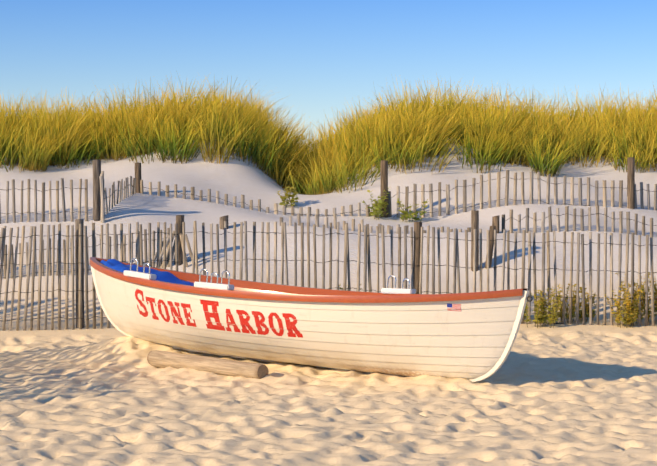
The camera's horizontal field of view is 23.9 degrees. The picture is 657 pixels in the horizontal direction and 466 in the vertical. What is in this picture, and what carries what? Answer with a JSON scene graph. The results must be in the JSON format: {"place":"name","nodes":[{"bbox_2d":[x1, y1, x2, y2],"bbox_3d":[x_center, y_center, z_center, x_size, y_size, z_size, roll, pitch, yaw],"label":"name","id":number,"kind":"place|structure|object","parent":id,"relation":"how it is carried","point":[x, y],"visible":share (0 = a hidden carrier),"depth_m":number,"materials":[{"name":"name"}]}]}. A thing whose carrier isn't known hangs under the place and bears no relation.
{"place":"outdoors","nodes":[
{"label":"outdoors","id":0,"kind":"place"},
{"bbox_2d":[0,139,656,465],"bbox_3d":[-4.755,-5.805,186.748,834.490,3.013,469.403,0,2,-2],"label":"sand ground","id":1,"kind":"structure","parent":0,"point":[568,394],"depth_m":14.76,"materials":[{"name":"beige sand"}]},
{"bbox_2d":[0,178,87,223],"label":"fence","id":2,"kind":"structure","parent":1,"relation":"on","point":[14,212],"depth_m":20.34,"materials":[{"name":"brown wood"}]},
{"bbox_2d":[75,219,84,327],"bbox_3d":[-2.805,0.654,17.506,0.103,1.624,0.101,0,2,-2],"label":"post","id":3,"kind":"object","parent":1,"relation":"on","point":[78,221],"visible":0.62,"depth_m":17.47,"materials":[{"name":"brown wood"}]},
{"bbox_2d":[3,228,169,278],"bbox_3d":[-3.361,0.709,18.978,2.845,1.529,0.145,0,2,-9],"label":"fence","id":4,"kind":"object","parent":1,"relation":"on","point":[110,245],"visible":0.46,"depth_m":19.02,"materials":[{"name":"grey wood"}]},
{"bbox_2d":[93,160,100,220],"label":"dune post","id":5,"kind":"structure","parent":1,"relation":"on","point":[96,191],"depth_m":20.36,"materials":[{"name":"brown wood"}]},
{"bbox_2d":[99,171,104,222],"bbox_3d":[-2.952,-0.140,20.343,0.112,1.345,0.060,0,2,-2],"label":"picket","id":6,"kind":"object","parent":1,"relation":"on","point":[102,214],"visible":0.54,"depth_m":20.32,"materials":[{"name":"grey wood"}]},
{"bbox_2d":[104,176,135,213],"bbox_3d":[-2.850,-0.069,21.153,0.124,1.432,1.358,0,2,8],"label":"fence","id":7,"kind":"object","parent":1,"relation":"on","point":[127,190],"visible":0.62,"depth_m":21.03,"materials":[{"name":"grey wood"}]},
{"bbox_2d":[134,163,141,192],"bbox_3d":[-2.687,-0.583,21.902,0.103,0.824,0.100,0,2,-2],"label":"post","id":8,"kind":"object","parent":1,"relation":"on","point":[137,166],"visible":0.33,"depth_m":21.86,"materials":[{"name":"brown wood"}]},
{"bbox_2d":[151,230,192,267],"bbox_3d":[-2.026,0.570,19.200,1.234,1.321,0.107,0,2,-3],"label":"collapsed fence","id":9,"kind":"object","parent":1,"relation":"on","point":[173,248],"visible":0.17,"depth_m":19.17,"materials":[{"name":"brown wood"}]},
{"bbox_2d":[174,215,183,265],"bbox_3d":[-1.859,0.277,19.272,0.140,1.004,0.112,0,2,-2],"label":"post","id":10,"kind":"object","parent":1,"relation":"on","point":[179,219],"visible":0.27,"depth_m":19.22,"materials":[{"name":"brown wood"}]},
{"bbox_2d":[147,350,268,378],"bbox_3d":[-1.141,1.225,14.427,1.508,0.160,0.159,2,3,42],"label":"log","id":11,"kind":"object","parent":1,"relation":"on","point":[165,359],"visible":0.85,"depth_m":14.31,"materials":[{"name":"brown wood"}]},
{"bbox_2d":[219,215,228,228],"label":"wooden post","id":12,"kind":"object","parent":1,"relation":"on","point":[222,220],"visible":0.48,"depth_m":20.45,"materials":[{"name":"brown wood"}]},
{"bbox_2d":[140,180,375,216],"bbox_3d":[-0.978,0.076,21.933,3.355,1.657,0.194,0,2,-2],"label":"picket fence","id":13,"kind":"object","parent":1,"relation":"on","point":[275,211],"visible":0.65,"depth_m":21.93,"materials":[{"name":"brown wood"}]},
{"bbox_2d":[277,186,298,206],"bbox_3d":[-0.590,-0.516,22.409,0.321,0.327,0.245,1,2,24],"label":"dune shrub","id":14,"kind":"object","parent":1,"relation":"on","point":[287,201],"visible":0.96,"depth_m":22.39,"materials":[{"name":"green plant"}]},
{"bbox_2d":[90,257,532,381],"bbox_3d":[-0.382,0.787,14.799,5.086,0.930,1.696,4,1,33],"label":"rowboat","id":15,"kind":"object","parent":1,"relation":"on","point":[471,336],"visible":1,"depth_m":13.94,"materials":[{"name":"paint"}]},
{"bbox_2d":[0,73,656,194],"bbox_3d":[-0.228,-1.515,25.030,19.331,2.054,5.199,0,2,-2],"label":"beach grass","id":16,"kind":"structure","parent":1,"relation":"on","point":[406,137],"depth_m":24.68,"materials":[{"name":"green plant"}]},
{"bbox_2d":[0,221,656,330],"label":"fence","id":17,"kind":"object","parent":1,"relation":"on","point":[33,235],"visible":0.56,"depth_m":17.52,"materials":[{"name":"brown wood"}]},
{"bbox_2d":[280,213,470,233],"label":"fence tips","id":18,"kind":"object","parent":1,"relation":"on","point":[344,223],"visible":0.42,"depth_m":20.47,"materials":[{"name":"grey wood"}]},
{"bbox_2d":[362,187,389,219],"bbox_3d":[0.714,-0.417,21.860,0.337,0.469,0.520,-1,2,-31],"label":"shrub","id":19,"kind":"object","parent":1,"relation":"on","point":[376,208],"visible":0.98,"depth_m":21.79,"materials":[{"name":"green plant"}]},
{"bbox_2d":[380,160,387,217],"bbox_3d":[0.792,-0.428,22.003,0.112,1.204,0.111,0,2,-2],"label":"post","id":20,"kind":"object","parent":1,"relation":"on","point":[384,174],"visible":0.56,"depth_m":21.95,"materials":[{"name":"brown wood"}]},
{"bbox_2d":[397,198,428,222],"bbox_3d":[1.170,-0.313,21.722,0.457,0.350,0.308,-1,2,-38],"label":"shrub","id":21,"kind":"object","parent":1,"relation":"on","point":[404,216],"visible":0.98,"depth_m":21.69,"materials":[{"name":"green plant"}]},
{"bbox_2d":[413,222,421,293],"bbox_3d":[1.014,0.646,17.611,0.104,1.554,0.102,0,2,-2],"label":"post","id":22,"kind":"object","parent":1,"relation":"on","point":[417,241],"visible":0.35,"depth_m":17.56,"materials":[{"name":"brown wood"}]},
{"bbox_2d":[471,210,478,270],"bbox_3d":[1.824,0.287,19.353,0.103,1.144,0.104,0,2,-2],"label":"post","id":23,"kind":"object","parent":1,"relation":"on","point":[474,219],"visible":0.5,"depth_m":19.31,"materials":[{"name":"brown wood"}]},
{"bbox_2d":[485,226,495,268],"bbox_3d":[1.997,0.371,19.390,0.189,0.924,0.081,0,2,-2],"label":"post","id":24,"kind":"object","parent":1,"relation":"on","point":[491,235],"visible":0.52,"depth_m":19.35,"materials":[{"name":"brown wood"}]},
{"bbox_2d":[492,215,499,232],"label":"fence post","id":25,"kind":"object","parent":1,"relation":"on","point":[495,220],"visible":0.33,"depth_m":20.46,"materials":[{"name":"brown wood"}]},
{"bbox_2d":[388,170,656,217],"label":"fence","id":26,"kind":"object","parent":1,"relation":"on","point":[515,200],"visible":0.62,"depth_m":22.00,"materials":[{"name":"brown wood"}]},
{"bbox_2d":[524,288,561,327],"bbox_3d":[2.410,0.845,17.478,0.466,0.462,0.268,0,2,-2],"label":"shrub","id":27,"kind":"object","parent":1,"relation":"on","point":[540,304],"visible":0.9,"depth_m":17.44,"materials":[{"name":"green plant"}]},
{"bbox_2d":[545,283,585,322],"bbox_3d":[2.675,0.802,17.730,0.514,0.470,0.279,0,2,-2],"label":"shrub","id":28,"kind":"object","parent":1,"relation":"on","point":[559,313],"visible":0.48,"depth_m":17.76,"materials":[{"name":"green plant"}]},
{"bbox_2d":[502,205,656,235],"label":"fence","id":29,"kind":"object","parent":1,"relation":"on","point":[567,214],"visible":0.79,"depth_m":20.55,"materials":[{"name":"brown wood"}]},
{"bbox_2d":[575,287,599,320],"bbox_3d":[2.961,0.822,17.858,0.375,0.415,0.215,-1,2,-37],"label":"shrub","id":30,"kind":"object","parent":1,"relation":"on","point":[586,310],"visible":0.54,"depth_m":17.83,"materials":[{"name":"green plant"}]},
{"bbox_2d":[604,283,642,327],"bbox_3d":[3.350,0.822,17.549,0.441,0.524,0.264,-1,2,-32],"label":"shrub","id":31,"kind":"object","parent":1,"relation":"on","point":[628,319],"visible":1,"depth_m":17.51,"materials":[{"name":"yellow plant"}]},
{"bbox_2d":[627,157,634,208],"bbox_3d":[4.319,-0.518,22.148,0.114,1.124,0.112,0,2,-2],"label":"post","id":32,"kind":"object","parent":1,"relation":"on","point":[631,180],"visible":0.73,"depth_m":22.10,"materials":[{"name":"brown wood"}]},
{"bbox_2d":[615,272,651,322],"bbox_3d":[3.538,0.743,17.775,0.451,0.610,0.365,-1,2,-28],"label":"shrub","id":33,"kind":"object","parent":1,"relation":"on","point":[643,301],"visible":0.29,"depth_m":17.79,"materials":[{"name":"green plant"}]},
{"bbox_2d":[642,273,656,318],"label":"shrub","id":34,"kind":"object","parent":1,"relation":"on","point":[655,295],"visible":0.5,"depth_m":17.88,"materials":[{"name":"green plant"}]},
{"bbox_2d":[0,0,656,147],"label":"sky","id":35,"kind":"structure","parent":0,"point":[322,54],"materials":[{"name":"blue"}]}
]}

